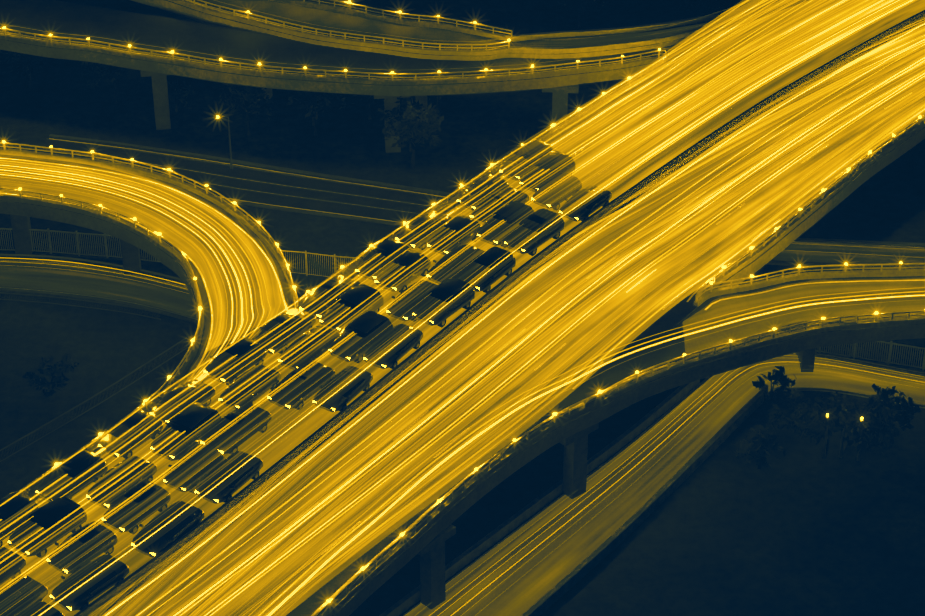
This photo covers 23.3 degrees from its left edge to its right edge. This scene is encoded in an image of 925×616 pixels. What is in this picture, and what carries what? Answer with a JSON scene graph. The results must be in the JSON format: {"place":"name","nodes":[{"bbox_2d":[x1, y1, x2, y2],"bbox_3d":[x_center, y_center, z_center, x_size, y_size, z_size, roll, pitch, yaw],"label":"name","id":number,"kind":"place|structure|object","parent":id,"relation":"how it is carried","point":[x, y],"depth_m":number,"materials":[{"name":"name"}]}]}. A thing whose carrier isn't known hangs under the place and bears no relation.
{"place":"outdoors","nodes":[
{"label":"outdoors","id":0,"kind":"place"},
{"bbox_2d":[0,0,924,615],"bbox_3d":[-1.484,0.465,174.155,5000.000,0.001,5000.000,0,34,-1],"label":"terrain","id":1,"kind":"structure","parent":0,"point":[802,528],"depth_m":169.19,"materials":[{"name":"blue plant"}]},
{"bbox_2d":[0,50,47,91],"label":"tree","id":2,"kind":"object","parent":1,"relation":"on","point":[13,56],"depth_m":200.55,"materials":[{"name":"black plant"}]},
{"bbox_2d":[23,353,79,397],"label":"tree","id":3,"kind":"object","parent":1,"relation":"on","point":[57,368],"depth_m":164.30,"materials":[{"name":"black plant"}]},
{"bbox_2d":[81,61,127,103],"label":"tree","id":4,"kind":"object","parent":1,"relation":"on","point":[94,81],"depth_m":199.68,"materials":[{"name":"black plant"}]},
{"bbox_2d":[215,84,275,135],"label":"tree","id":5,"kind":"object","parent":1,"relation":"on","point":[234,100],"depth_m":194.85,"materials":[{"name":"black plant"}]},
{"bbox_2d":[286,90,352,135],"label":"tree","id":6,"kind":"object","parent":1,"relation":"on","point":[318,107],"depth_m":194.43,"materials":[{"name":"black plant"}]},
{"bbox_2d":[368,95,425,120],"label":"tree","id":7,"kind":"object","parent":1,"relation":"on","point":[396,111],"depth_m":192.25,"materials":[{"name":"black plant"}]},
{"bbox_2d":[382,101,443,168],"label":"tree","id":8,"kind":"object","parent":1,"relation":"on","point":[411,115],"depth_m":189.76,"materials":[{"name":"blue plant"}]},
{"bbox_2d":[10,70,815,609],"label":"bridge piers","id":9,"kind":"structure","parent":1,"relation":"on","point":[432,574],"depth_m":167.65,"materials":[{"name":"concrete"}]},
{"bbox_2d":[0,0,924,615],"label":"elevated road decks","id":10,"kind":"object","parent":9,"relation":"on","point":[374,478],"depth_m":168.05,"materials":[{"name":"concrete"}]},
{"bbox_2d":[0,546,25,585],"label":"car","id":11,"kind":"object","parent":10,"relation":"on","point":[12,564],"depth_m":137.26,"materials":[{"name":"grey paint"}]},
{"bbox_2d":[0,491,39,546],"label":"car","id":12,"kind":"object","parent":10,"relation":"on","point":[16,507],"depth_m":140.68,"materials":[{"name":"grey paint"}]},
{"bbox_2d":[0,575,47,615],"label":"car","id":13,"kind":"object","parent":10,"relation":"on","point":[19,595],"depth_m":134.49,"materials":[{"name":"grey paint"}]},
{"bbox_2d":[17,601,64,615],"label":"car","id":14,"kind":"object","parent":10,"relation":"on","point":[41,608],"depth_m":133.01,"materials":[{"name":"blue paint"}]},
{"bbox_2d":[7,496,86,557],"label":"car","id":15,"kind":"object","parent":10,"relation":"on","point":[39,531],"depth_m":139.62,"materials":[{"name":"black paint"}]},
{"bbox_2d":[35,449,107,501],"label":"car","id":16,"kind":"object","parent":10,"relation":"on","point":[71,476],"depth_m":143.88,"materials":[{"name":"black paint"}]},
{"bbox_2d":[47,521,117,573],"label":"car","id":17,"kind":"object","parent":10,"relation":"on","point":[82,546],"depth_m":138.26,"materials":[{"name":"grey paint"}]},
{"bbox_2d":[50,554,128,611],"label":"car","id":18,"kind":"object","parent":10,"relation":"on","point":[81,587],"depth_m":135.60,"materials":[{"name":"black paint"}]},
{"bbox_2d":[86,456,156,508],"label":"car","id":19,"kind":"object","parent":10,"relation":"on","point":[114,484],"depth_m":143.72,"materials":[{"name":"grey paint"}]},
{"bbox_2d":[98,409,162,458],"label":"car","id":20,"kind":"object","parent":10,"relation":"on","point":[126,436],"depth_m":147.84,"materials":[{"name":"grey paint"}]},
{"bbox_2d":[102,480,170,533],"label":"car","id":21,"kind":"object","parent":10,"relation":"on","point":[131,510],"depth_m":141.53,"materials":[{"name":"blue paint"}]},
{"bbox_2d":[131,501,203,557],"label":"car","id":22,"kind":"object","parent":10,"relation":"on","point":[160,532],"depth_m":139.75,"materials":[{"name":"grey paint"}]},
{"bbox_2d":[150,379,214,424],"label":"car","id":23,"kind":"object","parent":10,"relation":"on","point":[169,406],"depth_m":151.09,"materials":[{"name":"black paint"}]},
{"bbox_2d":[150,402,221,460],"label":"car","id":24,"kind":"object","parent":10,"relation":"on","point":[183,433],"depth_m":147.57,"materials":[{"name":"grey paint"}]},
{"bbox_2d":[163,443,223,493],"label":"car","id":25,"kind":"object","parent":10,"relation":"on","point":[187,470],"depth_m":144.83,"materials":[{"name":"grey paint"}]},
{"bbox_2d":[195,451,262,503],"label":"car","id":26,"kind":"object","parent":10,"relation":"on","point":[225,480],"depth_m":144.08,"materials":[{"name":"grey paint"}]},
{"bbox_2d":[200,403,270,454],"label":"car","id":27,"kind":"object","parent":10,"relation":"on","point":[231,432],"depth_m":148.32,"materials":[{"name":"grey paint"}]},
{"bbox_2d":[204,337,266,383],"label":"car","id":28,"kind":"object","parent":10,"relation":"on","point":[231,363],"depth_m":154.76,"materials":[{"name":"blue paint"}]},
{"bbox_2d":[219,365,280,408],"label":"car","id":29,"kind":"object","parent":10,"relation":"on","point":[251,385],"depth_m":152.38,"materials":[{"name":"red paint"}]},
{"bbox_2d":[253,308,315,353],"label":"car","id":30,"kind":"object","parent":10,"relation":"on","point":[279,331],"depth_m":157.84,"materials":[{"name":"grey paint"}]},
{"bbox_2d":[267,361,334,409],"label":"car","id":31,"kind":"object","parent":10,"relation":"on","point":[296,388],"depth_m":152.37,"materials":[{"name":"grey paint"}]},
{"bbox_2d":[278,325,339,369],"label":"car","id":32,"kind":"object","parent":10,"relation":"on","point":[313,343],"depth_m":156.09,"materials":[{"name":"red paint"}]},
{"bbox_2d":[299,275,361,319],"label":"car","id":33,"kind":"object","parent":10,"relation":"on","point":[317,300],"depth_m":161.36,"materials":[{"name":"grey paint"}]},
{"bbox_2d":[313,366,372,411],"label":"car","id":34,"kind":"object","parent":10,"relation":"on","point":[341,390],"depth_m":152.16,"materials":[{"name":"grey paint"}]},
{"bbox_2d":[319,284,383,332],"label":"car","id":35,"kind":"object","parent":10,"relation":"on","point":[342,312],"depth_m":159.84,"materials":[{"name":"grey paint"}]},
{"bbox_2d":[328,311,392,363],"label":"car","id":36,"kind":"object","parent":10,"relation":"on","point":[353,340],"depth_m":156.76,"materials":[{"name":"grey paint"}]},
{"bbox_2d":[355,238,409,280],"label":"car","id":37,"kind":"object","parent":10,"relation":"on","point":[384,253],"depth_m":165.32,"materials":[{"name":"blue paint"}]},
{"bbox_2d":[363,324,422,368],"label":"car","id":38,"kind":"object","parent":10,"relation":"on","point":[390,348],"depth_m":156.30,"materials":[{"name":"grey paint"}]},
{"bbox_2d":[375,249,430,292],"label":"car","id":39,"kind":"object","parent":10,"relation":"on","point":[401,271],"depth_m":164.16,"materials":[{"name":"grey paint"}]},
{"bbox_2d":[386,280,437,321],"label":"car","id":40,"kind":"object","parent":10,"relation":"on","point":[404,304],"depth_m":161.03,"materials":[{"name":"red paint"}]},
{"bbox_2d":[395,210,452,249],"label":"car","id":41,"kind":"object","parent":10,"relation":"on","point":[415,233],"depth_m":169.03,"materials":[{"name":"red paint"}]},
{"bbox_2d":[413,277,474,327],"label":"car","id":42,"kind":"object","parent":10,"relation":"on","point":[440,304],"depth_m":160.52,"materials":[{"name":"black paint"}]},
{"bbox_2d":[427,215,481,254],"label":"car","id":43,"kind":"object","parent":10,"relation":"on","point":[456,232],"depth_m":168.22,"materials":[{"name":"grey paint"}]},
{"bbox_2d":[426,244,484,283],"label":"car","id":44,"kind":"object","parent":10,"relation":"on","point":[452,263],"depth_m":164.84,"materials":[{"name":"black paint"}]},
{"bbox_2d":[0,0,924,615],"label":"railings and lamps","id":45,"kind":"object","parent":10,"relation":"on","point":[200,530],"depth_m":172.86,"materials":[{"name":"metal"},{"name":"glowing lamp glass"}]},
{"bbox_2d":[0,0,924,615],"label":"lane markings","id":46,"kind":"object","parent":10,"relation":"on","point":[492,306],"depth_m":165.85,"materials":[{"name":"yellow paint"}]},
{"bbox_2d":[457,174,508,210],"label":"car","id":47,"kind":"object","parent":10,"relation":"on","point":[481,190],"depth_m":173.48,"materials":[{"name":"blue paint"}]},
{"bbox_2d":[459,247,515,292],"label":"car","id":48,"kind":"object","parent":10,"relation":"on","point":[485,270],"depth_m":164.18,"materials":[{"name":"black paint"}]},
{"bbox_2d":[470,187,528,224],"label":"car","id":49,"kind":"object","parent":10,"relation":"on","point":[487,207],"depth_m":171.88,"materials":[{"name":"grey paint"}]},
{"bbox_2d":[476,201,533,247],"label":"car","id":50,"kind":"object","parent":10,"relation":"on","point":[496,227],"depth_m":169.20,"materials":[{"name":"grey paint"}]},
{"bbox_2d":[499,139,553,180],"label":"car","id":51,"kind":"object","parent":10,"relation":"on","point":[527,155],"depth_m":177.09,"materials":[{"name":"grey paint"}]},
{"bbox_2d":[503,208,564,255],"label":"car","id":52,"kind":"object","parent":10,"relation":"on","point":[532,233],"depth_m":168.34,"materials":[{"name":"black paint"}]},
{"bbox_2d":[519,151,575,191],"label":"car","id":53,"kind":"object","parent":10,"relation":"on","point":[543,170],"depth_m":175.71,"materials":[{"name":"black paint"}]},
{"bbox_2d":[531,172,581,210],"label":"car","id":54,"kind":"object","parent":10,"relation":"on","point":[554,191],"depth_m":173.72,"materials":[{"name":"blue paint"}]},
{"bbox_2d":[559,185,611,221],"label":"car","id":55,"kind":"object","parent":10,"relation":"on","point":[583,204],"depth_m":172.32,"materials":[{"name":"grey paint"}]},
{"bbox_2d":[430,47,443,118],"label":"tree","id":56,"kind":"object","parent":1,"relation":"on","point":[437,107],"depth_m":198.89,"materials":[{"name":"plant"}]},
{"bbox_2d":[0,134,924,615],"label":"road","id":57,"kind":"structure","parent":1,"relation":"on","point":[544,550],"depth_m":165.69,"materials":[{"name":"grey asphalt"}]},
{"bbox_2d":[0,228,924,461],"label":"fences","id":58,"kind":"object","parent":1,"relation":"on","point":[335,270],"depth_m":174.28,"materials":[{"name":"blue metal"}]},
{"bbox_2d":[215,116,863,460],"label":"street lamps","id":59,"kind":"object","parent":1,"relation":"on","point":[827,415],"depth_m":158.72,"materials":[{"name":"grey metal"}]},
{"bbox_2d":[675,0,733,16],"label":"tree","id":60,"kind":"object","parent":1,"relation":"on","point":[691,3],"depth_m":207.00,"materials":[{"name":"black plant"}]},
{"bbox_2d":[734,425,786,468],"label":"tree","id":61,"kind":"object","parent":1,"relation":"on","point":[742,449],"depth_m":156.77,"materials":[{"name":"black plant"}]},
{"bbox_2d":[752,366,794,406],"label":"tree","id":62,"kind":"object","parent":1,"relation":"on","point":[781,378],"depth_m":163.27,"materials":[{"name":"black plant"}]},
{"bbox_2d":[765,388,814,432],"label":"tree","id":63,"kind":"object","parent":1,"relation":"on","point":[795,396],"depth_m":160.13,"materials":[{"name":"black plant"}]},
{"bbox_2d":[792,393,858,452],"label":"tree","id":64,"kind":"object","parent":1,"relation":"on","point":[843,419],"depth_m":157.37,"materials":[{"name":"blue plant"}]},
{"bbox_2d":[829,391,865,416],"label":"tree","id":65,"kind":"object","parent":1,"relation":"on","point":[854,409],"depth_m":162.18,"materials":[{"name":"black plant"}]},
{"bbox_2d":[846,410,882,427],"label":"tree","id":66,"kind":"object","parent":1,"relation":"on","point":[852,414],"depth_m":160.98,"materials":[{"name":"black plant"}]},
{"bbox_2d":[843,410,896,452],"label":"tree","id":67,"kind":"object","parent":1,"relation":"on","point":[856,431],"depth_m":157.94,"materials":[{"name":"black plant"}]},
{"bbox_2d":[858,384,920,443],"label":"tree","id":68,"kind":"object","parent":1,"relation":"on","point":[902,416],"depth_m":158.28,"materials":[{"name":"blue plant"}]}
]}

